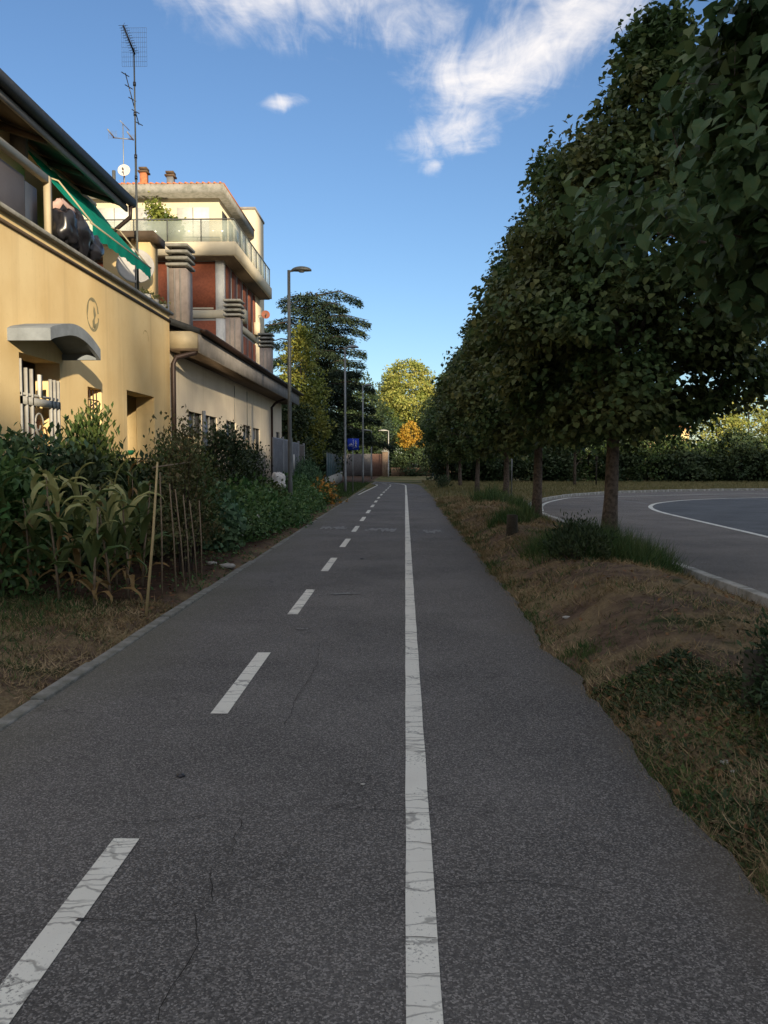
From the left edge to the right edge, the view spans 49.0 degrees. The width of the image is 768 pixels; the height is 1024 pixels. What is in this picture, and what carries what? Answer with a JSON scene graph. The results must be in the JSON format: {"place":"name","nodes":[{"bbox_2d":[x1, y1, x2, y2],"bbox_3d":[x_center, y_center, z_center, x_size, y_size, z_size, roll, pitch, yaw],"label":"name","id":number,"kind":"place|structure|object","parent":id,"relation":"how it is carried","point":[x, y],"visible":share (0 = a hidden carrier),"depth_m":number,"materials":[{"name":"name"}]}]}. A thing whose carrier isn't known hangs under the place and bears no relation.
{"place":"outdoors","nodes":[
{"label":"outdoors","id":0,"kind":"place"},
{"bbox_2d":[0,158,37,224],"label":"cabinet","id":1,"kind":"object","parent":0,"point":[18,193],"visible":0.48,"depth_m":13.94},
{"bbox_2d":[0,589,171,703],"bbox_3d":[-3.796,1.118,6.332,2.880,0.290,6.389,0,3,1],"label":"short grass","id":2,"kind":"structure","parent":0,"point":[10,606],"depth_m":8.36,"materials":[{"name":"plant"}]},
{"bbox_2d":[335,481,369,497],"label":"grass","id":3,"kind":"structure","parent":0,"point":[359,485],"depth_m":49.31,"materials":[{"name":"green plant"}]},
{"bbox_2d":[0,481,767,1023],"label":"bike path","id":4,"kind":"structure","parent":0,"point":[504,835],"depth_m":3.67,"materials":[{"name":"grey asphalt"}]},
{"bbox_2d":[0,463,767,901],"bbox_3d":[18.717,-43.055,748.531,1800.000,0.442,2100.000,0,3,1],"label":"ground","id":5,"kind":"structure","parent":0,"point":[608,603],"depth_m":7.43,"materials":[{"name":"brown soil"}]},
{"bbox_2d":[0,472,42,590],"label":"maize plant","id":6,"kind":"object","parent":5,"relation":"on","point":[4,550],"visible":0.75,"depth_m":9.22,"materials":[{"name":"green plant"}]},
{"bbox_2d":[0,432,68,599],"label":"garden shrub","id":7,"kind":"object","parent":5,"relation":"on","point":[15,488],"visible":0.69,"depth_m":9.43,"materials":[{"name":"green plant"}]},
{"bbox_2d":[3,467,69,594],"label":"maize plant","id":8,"kind":"object","parent":5,"relation":"on","point":[32,524],"visible":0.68,"depth_m":9.40,"materials":[{"name":"green plant"}]},
{"bbox_2d":[0,415,98,577],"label":"garden shrub","id":9,"kind":"object","parent":5,"relation":"on","point":[19,442],"visible":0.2,"depth_m":11.06,"materials":[{"name":"green plant"}]},
{"bbox_2d":[14,470,88,601],"bbox_3d":[-3.555,0.272,9.204,0.722,1.479,0.938,0,3,-7],"label":"maize plant","id":10,"kind":"object","parent":5,"relation":"on","point":[59,526],"visible":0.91,"depth_m":9.14,"materials":[{"name":"green plant"}]},
{"bbox_2d":[22,456,92,573],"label":"maize plant","id":11,"kind":"object","parent":5,"relation":"on","point":[69,518],"visible":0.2,"depth_m":10.57,"materials":[{"name":"green plant"}]},
{"bbox_2d":[3,422,140,578],"bbox_3d":[-4.258,-0.134,11.359,1.861,2.136,2.170,0,3,1],"label":"garden shrub","id":12,"kind":"object","parent":5,"relation":"on","point":[93,477],"visible":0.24,"depth_m":11.25,"materials":[{"name":"green plant"}]},
{"bbox_2d":[42,462,105,591],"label":"maize plant","id":13,"kind":"object","parent":5,"relation":"on","point":[79,520],"visible":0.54,"depth_m":9.77,"materials":[{"name":"green plant"}]},
{"bbox_2d":[0,589,176,715],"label":"dry grass","id":14,"kind":"structure","parent":5,"relation":"on","point":[125,618],"depth_m":7.79,"materials":[{"name":"plant"}]},
{"bbox_2d":[48,489,129,606],"bbox_3d":[-3.075,0.400,8.979,0.712,1.294,0.735,1,4,23],"label":"maize plant","id":15,"kind":"object","parent":5,"relation":"on","point":[91,545],"visible":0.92,"depth_m":8.91,"materials":[{"name":"green plant"}]},
{"bbox_2d":[56,399,122,472],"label":"oleander shrub","id":16,"kind":"object","parent":5,"relation":"on","point":[92,432],"visible":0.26,"depth_m":13.71,"materials":[{"name":"green plant"}]},
{"bbox_2d":[0,68,197,464],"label":"yellow house","id":17,"kind":"structure","parent":5,"relation":"on","point":[77,328],"depth_m":15.18,"materials":[{"name":"paint"}]},
{"bbox_2d":[0,137,52,234],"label":"pergola","id":18,"kind":"object","parent":17,"relation":"on","point":[14,154],"visible":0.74,"depth_m":14.48,"materials":[{"name":"beige paint"}]},
{"bbox_2d":[52,204,78,244],"bbox_3d":[-5.752,-5.157,15.136,0.529,0.778,0.513,-2,4,-34],"label":"plastic bag","id":19,"kind":"object","parent":17,"relation":"on","point":[65,225],"visible":0.82,"depth_m":14.99,"materials":[{"name":"black plastic"}]},
{"bbox_2d":[10,133,150,280],"bbox_3d":[-6.374,-6.440,18.190,1.490,2.000,4.050,0,3,1],"label":"awning","id":20,"kind":"object","parent":17,"relation":"attached to","point":[103,228],"visible":0.93,"depth_m":17.84,"materials":[{"name":"green fabric"}]},
{"bbox_2d":[68,207,94,255],"bbox_3d":[-5.748,-5.218,15.735,0.644,0.929,0.732,1,4,22],"label":"plastic bag","id":21,"kind":"object","parent":17,"relation":"on","point":[84,243],"visible":0.46,"depth_m":15.59,"materials":[{"name":"black plastic"}]},
{"bbox_2d":[86,235,103,260],"bbox_3d":[-5.724,-5.124,16.408,0.469,0.671,0.603,0,3,1],"label":"plastic bag","id":22,"kind":"object","parent":17,"relation":"on","point":[96,250],"visible":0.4,"depth_m":16.33,"materials":[{"name":"black plastic"}]},
{"bbox_2d":[118,23,146,289],"bbox_3d":[-6.026,-8.201,20.256,0.660,6.770,0.453,-2,4,-36],"label":"tv antenna","id":23,"kind":"object","parent":17,"relation":"attached to","point":[135,112],"visible":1,"depth_m":20.19,"materials":[{"name":"grey metal"}]},
{"bbox_2d":[60,435,137,554],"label":"garden shrub","id":24,"kind":"object","parent":5,"relation":"on","point":[109,466],"visible":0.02,"depth_m":13.03,"materials":[{"name":"green plant"}]},
{"bbox_2d":[52,488,146,602],"bbox_3d":[-3.082,0.396,9.145,0.974,1.305,0.631,-1,4,-20],"label":"maize plant","id":25,"kind":"object","parent":5,"relation":"on","point":[110,529],"visible":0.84,"depth_m":9.20,"materials":[{"name":"green plant"}]},
{"bbox_2d":[86,460,147,583],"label":"maize plant","id":26,"kind":"object","parent":5,"relation":"on","point":[116,552],"visible":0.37,"depth_m":10.52,"materials":[{"name":"green plant"}]},
{"bbox_2d":[77,484,164,597],"bbox_3d":[-2.982,0.346,9.666,0.755,1.332,0.864,2,4,30],"label":"maize plant","id":27,"kind":"object","parent":5,"relation":"on","point":[126,531],"visible":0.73,"depth_m":9.61,"materials":[{"name":"green plant"}]},
{"bbox_2d":[97,460,162,566],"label":"maize plant","id":28,"kind":"object","parent":5,"relation":"on","point":[128,495],"visible":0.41,"depth_m":11.63,"materials":[{"name":"green plant"}]},
{"bbox_2d":[111,469,175,585],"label":"maize plant","id":29,"kind":"object","parent":5,"relation":"on","point":[145,507],"visible":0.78,"depth_m":10.49,"materials":[{"name":"green plant"}]},
{"bbox_2d":[99,438,190,560],"bbox_3d":[-3.887,-0.183,13.235,1.653,1.973,2.268,0,3,1],"label":"garden shrub","id":30,"kind":"object","parent":5,"relation":"on","point":[141,475],"visible":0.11,"depth_m":12.98,"materials":[{"name":"green plant"}]},
{"bbox_2d":[145,462,157,615],"bbox_3d":[-2.398,0.275,8.700,0.034,1.583,0.205,3,4,37],"label":"garden cane","id":31,"kind":"object","parent":5,"relation":"on","point":[150,562],"visible":1,"depth_m":8.69,"materials":[{"name":"brown wood"}]},
{"bbox_2d":[6,506,317,618],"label":"fallen leaves","id":32,"kind":"object","parent":5,"relation":"on","point":[141,608],"visible":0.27,"depth_m":10.23,"materials":[{"name":"brown plant"}]},
{"bbox_2d":[0,511,325,615],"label":"garden weeds","id":33,"kind":"object","parent":5,"relation":"on","point":[62,579],"visible":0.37,"depth_m":10.96,"materials":[{"name":"green plant"}]},
{"bbox_2d":[143,429,189,486],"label":"rose bush","id":34,"kind":"object","parent":5,"relation":"on","point":[158,442],"visible":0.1,"depth_m":16.18,"materials":[{"name":"green plant"}]},
{"bbox_2d":[83,167,271,364],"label":"apartment block","id":35,"kind":"structure","parent":5,"relation":"on","point":[223,237],"depth_m":41.44,"materials":[{"name":"white paint"}]},
{"bbox_2d":[142,191,185,241],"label":"terrace plants","id":36,"kind":"object","parent":35,"relation":"on","point":[156,212],"visible":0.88,"depth_m":40.24,"materials":[{"name":"green plant"}]},
{"bbox_2d":[157,213,186,241],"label":"terrace shrub","id":37,"kind":"object","parent":35,"relation":"on","point":[173,231],"visible":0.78,"depth_m":40.23,"materials":[{"name":"green plant"}]},
{"bbox_2d":[130,404,229,571],"bbox_3d":[-2.831,-0.329,12.046,1.095,2.397,3.096,0,3,1],"label":"bean row","id":38,"kind":"object","parent":5,"relation":"on","point":[193,460],"visible":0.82,"depth_m":11.83,"materials":[{"name":"green plant"}]},
{"bbox_2d":[0,488,365,730],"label":"kerb","id":39,"kind":"structure","parent":5,"relation":"on","point":[51,690],"depth_m":6.96,"materials":[{"name":"concrete"}]},
{"bbox_2d":[149,429,232,556],"bbox_3d":[-3.189,-0.299,13.693,1.428,2.131,2.491,0,3,1],"label":"shrub","id":40,"kind":"object","parent":5,"relation":"on","point":[210,488],"visible":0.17,"depth_m":13.72,"materials":[{"name":"green plant"}]},
{"bbox_2d":[150,477,250,551],"bbox_3d":[-3.369,0.014,15.420,1.998,1.430,2.600,0,3,1],"label":"leafy bed","id":41,"kind":"object","parent":5,"relation":"on","point":[232,523],"visible":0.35,"depth_m":14.93,"materials":[{"name":"green plant"}]},
{"bbox_2d":[102,230,303,482],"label":"building","id":42,"kind":"structure","parent":5,"relation":"on","point":[218,377],"depth_m":24.68,"materials":[{"name":"beige paint"}]},
{"bbox_2d":[116,249,154,288],"bbox_3d":[-6.342,-5.817,21.524,0.709,1.862,0.709,2,4,29],"label":"satellite dish","id":43,"kind":"object","parent":42,"relation":"attached to","point":[126,269],"visible":0.61,"depth_m":21.52,"materials":[{"name":"grey metal"}]},
{"bbox_2d":[198,416,259,488],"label":"garden shrub","id":44,"kind":"object","parent":5,"relation":"on","point":[225,443],"visible":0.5,"depth_m":19.79,"materials":[{"name":"green plant"}]},
{"bbox_2d":[219,440,275,492],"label":"garden shrub","id":45,"kind":"object","parent":5,"relation":"on","point":[253,456],"visible":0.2,"depth_m":22.64,"materials":[{"name":"green plant"}]},
{"bbox_2d":[216,472,291,535],"bbox_3d":[-3.067,-0.161,18.315,2.076,1.448,3.360,0,3,1],"label":"leafy bed","id":46,"kind":"object","parent":5,"relation":"on","point":[242,490],"visible":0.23,"depth_m":18.23,"materials":[{"name":"green plant"}]},
{"bbox_2d":[230,492,282,541],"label":"white flower bush","id":47,"kind":"object","parent":5,"relation":"on","point":[250,535],"visible":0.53,"depth_m":16.81,"materials":[{"name":"green plant"}]},
{"bbox_2d":[272,437,304,478],"bbox_3d":[-3.681,-1.633,33.136,0.105,2.530,8.745,0,3,1],"label":"sheet fence","id":48,"kind":"object","parent":5,"relation":"on","point":[279,454],"visible":0.43,"depth_m":31.16,"materials":[{"name":"grey metal"}]},
{"bbox_2d":[271,487,317,528],"bbox_3d":[-2.517,-0.122,21.616,1.521,0.994,4.484,0,3,1],"label":"leafy bed","id":49,"kind":"object","parent":5,"relation":"on","point":[295,511],"visible":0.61,"depth_m":20.79,"materials":[{"name":"green plant"}]},
{"bbox_2d":[281,471,315,491],"bbox_3d":[-3.206,-0.889,30.176,1.991,1.457,5.455,0,3,1],"label":"leafy bed","id":50,"kind":"object","parent":5,"relation":"on","point":[295,480],"visible":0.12,"depth_m":29.67,"materials":[{"name":"green plant"}]},
{"bbox_2d":[287,266,311,500],"bbox_3d":[-2.557,-3.603,25.503,0.754,7.568,0.270,0,3,1],"label":"street lamp","id":51,"kind":"object","parent":5,"relation":"on","point":[301,269],"visible":0.91,"depth_m":25.43,"materials":[{"name":"grey metal"}]},
{"bbox_2d":[281,380,324,467],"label":"evergreen tree","id":52,"kind":"object","parent":5,"relation":"on","point":[298,416],"visible":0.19,"depth_m":46.69,"materials":[{"name":"green plant"}]},
{"bbox_2d":[278,481,333,513],"bbox_3d":[-2.734,-0.463,27.302,2.168,1.036,5.362,0,3,1],"label":"leafy bed","id":53,"kind":"object","parent":5,"relation":"on","point":[310,495],"visible":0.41,"depth_m":26.74,"materials":[{"name":"green plant"}]},
{"bbox_2d":[275,320,337,463],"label":"poplar tree","id":54,"kind":"object","parent":5,"relation":"on","point":[298,344],"visible":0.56,"depth_m":49.49,"materials":[{"name":"green plant"}]},
{"bbox_2d":[294,452,325,485],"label":"domed shrub","id":55,"kind":"object","parent":5,"relation":"on","point":[308,469],"visible":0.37,"depth_m":34.72,"materials":[{"name":"green plant"}]},
{"bbox_2d":[293,398,348,480],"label":"evergreen tree","id":56,"kind":"object","parent":5,"relation":"on","point":[332,440],"visible":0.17,"depth_m":58.61,"materials":[{"name":"green plant"}]},
{"bbox_2d":[264,288,393,467],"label":"cedar tree","id":57,"kind":"object","parent":5,"relation":"on","point":[322,317],"visible":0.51,"depth_m":64.60,"materials":[{"name":"green plant"}]},
{"bbox_2d":[310,474,347,503],"bbox_3d":[-2.393,-0.885,32.490,1.729,1.200,5.065,0,3,8],"label":"marigold bed","id":58,"kind":"object","parent":5,"relation":"on","point":[332,491],"visible":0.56,"depth_m":31.75,"materials":[{"name":"orange plant"}]},
{"bbox_2d":[325,453,341,484],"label":"netted fence","id":59,"kind":"object","parent":5,"relation":"on","point":[331,468],"visible":0.63,"depth_m":53.98,"materials":[{"name":"metal"}]},
{"bbox_2d":[322,356,368,475],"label":"background tree","id":60,"kind":"object","parent":5,"relation":"on","point":[358,451],"visible":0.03,"depth_m":97.58,"materials":[{"name":"green plant"}]},
{"bbox_2d":[344,345,358,491],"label":"street lamp","id":61,"kind":"object","parent":5,"relation":"on","point":[345,459],"visible":0.98,"depth_m":42.11,"materials":[{"name":"metal"}]},
{"bbox_2d":[346,454,381,475],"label":"slatted fence","id":62,"kind":"object","parent":5,"relation":"on","point":[376,465],"visible":0.81,"depth_m":92.97,"materials":[{"name":"grey metal"}]},
{"bbox_2d":[342,370,394,454],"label":"background tree","id":63,"kind":"object","parent":5,"relation":"on","point":[370,403],"visible":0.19,"depth_m":99.51,"materials":[{"name":"green plant"}]},
{"bbox_2d":[361,390,398,474],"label":"background tree","id":64,"kind":"object","parent":5,"relation":"on","point":[386,425],"visible":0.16,"depth_m":103.10,"materials":[{"name":"green plant"}]},
{"bbox_2d":[365,406,416,473],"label":"background tree","id":65,"kind":"object","parent":5,"relation":"on","point":[396,419],"visible":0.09,"depth_m":110.70,"materials":[{"name":"green plant"}]},
{"bbox_2d":[375,357,435,445],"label":"sunlit tree","id":66,"kind":"object","parent":5,"relation":"on","point":[395,378],"visible":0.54,"depth_m":118.53,"materials":[{"name":"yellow plant"}]},
{"bbox_2d":[396,420,425,467],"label":"autumn tree","id":67,"kind":"object","parent":5,"relation":"on","point":[405,436],"visible":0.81,"depth_m":99.09,"materials":[{"name":"orange plant"}]},
{"bbox_2d":[389,444,449,475],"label":"hedge","id":68,"kind":"object","parent":5,"relation":"on","point":[402,458],"visible":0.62,"depth_m":96.37,"materials":[{"name":"green plant"}]},
{"bbox_2d":[415,372,465,478],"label":"linden tree","id":69,"kind":"object","parent":5,"relation":"on","point":[427,441],"visible":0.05,"depth_m":67.33,"materials":[{"name":"green plant"}]},
{"bbox_2d":[416,352,473,484],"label":"linden tree","id":70,"kind":"object","parent":5,"relation":"on","point":[437,448],"visible":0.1,"depth_m":54.35,"materials":[{"name":"green plant"}]},
{"bbox_2d":[422,439,474,481],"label":"hedge","id":71,"kind":"object","parent":5,"relation":"on","point":[439,468],"visible":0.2,"depth_m":68.86,"materials":[{"name":"green plant"}]},
{"bbox_2d":[425,320,510,491],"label":"linden tree","id":72,"kind":"object","parent":5,"relation":"on","point":[454,445],"visible":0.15,"depth_m":42.31,"materials":[{"name":"green plant"}]},
{"bbox_2d":[434,260,555,495],"bbox_3d":[4.498,-4.741,31.182,5.211,9.178,5.124,3,4,38],"label":"linden tree","id":73,"kind":"object","parent":5,"relation":"on","point":[475,450],"visible":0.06,"depth_m":31.05,"materials":[{"name":"green plant"}]},
{"bbox_2d":[465,480,531,508],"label":"grass clump","id":74,"kind":"object","parent":5,"relation":"on","point":[491,494],"visible":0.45,"depth_m":26.34,"materials":[{"name":"green plant"}]},
{"bbox_2d":[465,453,542,481],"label":"roadside shrub","id":75,"kind":"object","parent":5,"relation":"on","point":[520,467],"visible":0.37,"depth_m":68.44,"materials":[{"name":"green plant"}]},
{"bbox_2d":[506,514,517,535],"bbox_3d":[2.339,0.272,15.393,0.206,0.453,0.208,0,3,1],"label":"timber stump","id":76,"kind":"object","parent":5,"relation":"on","point":[512,524],"visible":0.89,"depth_m":15.31,"materials":[{"name":"brown wood"}]},
{"bbox_2d":[484,498,545,530],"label":"grass clump","id":77,"kind":"object","parent":5,"relation":"on","point":[526,515],"visible":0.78,"depth_m":17.45,"materials":[{"name":"green plant"}]},
{"bbox_2d":[430,141,621,516],"bbox_3d":[3.610,-4.149,20.075,5.022,9.115,4.965,0,3,1],"label":"linden tree","id":78,"kind":"object","parent":5,"relation":"on","point":[488,423],"visible":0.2,"depth_m":19.68,"materials":[{"name":"green plant"}]},
{"bbox_2d":[530,445,590,481],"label":"roadside shrub","id":79,"kind":"object","parent":5,"relation":"on","point":[555,466],"visible":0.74,"depth_m":68.28,"materials":[{"name":"green plant"}]},
{"bbox_2d":[535,509,619,561],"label":"dark bush","id":80,"kind":"object","parent":5,"relation":"on","point":[569,533],"visible":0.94,"depth_m":11.14,"materials":[{"name":"green plant"}]},
{"bbox_2d":[556,636,620,661],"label":"grass clump","id":81,"kind":"object","parent":5,"relation":"on","point":[584,649],"visible":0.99,"depth_m":6.83,"materials":[{"name":"plant"}]},
{"bbox_2d":[421,479,767,499],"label":"dry grass","id":82,"kind":"structure","parent":5,"relation":"on","point":[560,485],"depth_m":53.87,"materials":[{"name":"green plant"}]},
{"bbox_2d":[563,440,627,481],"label":"hedge","id":83,"kind":"object","parent":5,"relation":"on","point":[588,458],"visible":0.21,"depth_m":68.97,"materials":[{"name":"green plant"}]},
{"bbox_2d":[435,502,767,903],"bbox_3d":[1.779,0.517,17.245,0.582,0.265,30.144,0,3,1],"label":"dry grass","id":84,"kind":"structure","parent":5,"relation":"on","point":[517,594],"depth_m":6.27,"materials":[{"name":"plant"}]},
{"bbox_2d":[505,513,698,576],"bbox_3d":[3.227,0.418,12.549,2.834,0.972,4.539,0,3,1],"label":"grass clump","id":85,"kind":"object","parent":5,"relation":"on","point":[626,548],"visible":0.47,"depth_m":11.38,"materials":[{"name":"green plant"}]},
{"bbox_2d":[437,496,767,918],"bbox_3d":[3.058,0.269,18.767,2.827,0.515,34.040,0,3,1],"label":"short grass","id":86,"kind":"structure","parent":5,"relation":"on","point":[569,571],"depth_m":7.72,"materials":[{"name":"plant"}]},
{"bbox_2d":[453,509,757,826],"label":"fallen leaves","id":87,"kind":"object","parent":5,"relation":"on","point":[581,619],"visible":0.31,"depth_m":7.74,"materials":[{"name":"brown plant"}]},
{"bbox_2d":[467,0,767,532],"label":"linden tree","id":88,"kind":"object","parent":5,"relation":"on","point":[573,313],"visible":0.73,"depth_m":12.68,"materials":[{"name":"green plant"}]},
{"bbox_2d":[584,438,654,481],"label":"roadside shrub","id":89,"kind":"object","parent":5,"relation":"on","point":[629,458],"visible":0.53,"depth_m":68.14,"materials":[{"name":"green plant"}]},
{"bbox_2d":[528,488,767,607],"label":"kerb","id":90,"kind":"structure","parent":5,"relation":"on","point":[745,591],"depth_m":11.24,"materials":[{"name":"concrete"}]},
{"bbox_2d":[619,428,689,481],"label":"hedge","id":91,"kind":"object","parent":5,"relation":"on","point":[652,453],"visible":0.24,"depth_m":68.20,"materials":[{"name":"green plant"}]},
{"bbox_2d":[555,0,767,339],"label":"linden tree","id":92,"kind":"object","parent":5,"relation":"on","point":[721,128],"visible":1,"depth_m":5.95,"materials":[{"name":"green plant"}]},
{"bbox_2d":[585,647,767,870],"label":"weeds","id":93,"kind":"object","parent":5,"relation":"on","point":[665,663],"visible":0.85,"depth_m":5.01,"materials":[{"name":"green plant"}]},
{"bbox_2d":[588,652,767,921],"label":"edge grass","id":94,"kind":"structure","parent":5,"relation":"on","point":[686,794],"depth_m":4.35,"materials":[{"name":"green plant"}]},
{"bbox_2d":[589,650,767,860],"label":"fallen leaves","id":95,"kind":"object","parent":5,"relation":"on","point":[658,723],"visible":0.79,"depth_m":4.72,"materials":[{"name":"brown plant"}]},
{"bbox_2d":[644,443,723,481],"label":"roadside shrub","id":96,"kind":"object","parent":5,"relation":"on","point":[694,462],"visible":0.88,"depth_m":67.88,"materials":[{"name":"green plant"}]},
{"bbox_2d":[675,439,736,481],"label":"roadside shrub","id":97,"kind":"object","parent":5,"relation":"on","point":[700,446],"visible":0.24,"depth_m":70.01,"materials":[{"name":"green plant"}]},
{"bbox_2d":[687,401,755,465],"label":"roadside tree","id":98,"kind":"object","parent":5,"relation":"on","point":[732,420],"visible":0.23,"depth_m":74.69,"materials":[{"name":"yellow plant"}]},
{"bbox_2d":[703,425,767,481],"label":"roadside shrub","id":99,"kind":"object","parent":5,"relation":"on","point":[740,448],"visible":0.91,"depth_m":67.90,"materials":[{"name":"green plant"}]},
{"bbox_2d":[712,396,767,475],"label":"roadside tree","id":100,"kind":"object","parent":5,"relation":"on","point":[749,423],"visible":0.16,"depth_m":75.87,"materials":[{"name":"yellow plant"}]},
{"bbox_2d":[720,607,767,716],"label":"dark bush","id":101,"kind":"object","parent":5,"relation":"on","point":[763,633],"visible":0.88,"depth_m":4.59,"materials":[{"name":"green plant"}]},
{"bbox_2d":[741,649,767,708],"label":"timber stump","id":102,"kind":"object","parent":5,"relation":"on","point":[760,659],"visible":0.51,"depth_m":4.72,"materials":[{"name":"brown wood"}]},
{"bbox_2d":[0,0,767,462],"label":"sky","id":103,"kind":"structure","parent":0,"point":[382,150],"materials":[{"name":"blue"}]},
{"bbox_2d":[542,490,767,593],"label":"road","id":104,"kind":"structure","parent":0,"point":[723,534],"depth_m":22.21,"materials":[{"name":"grey asphalt"}]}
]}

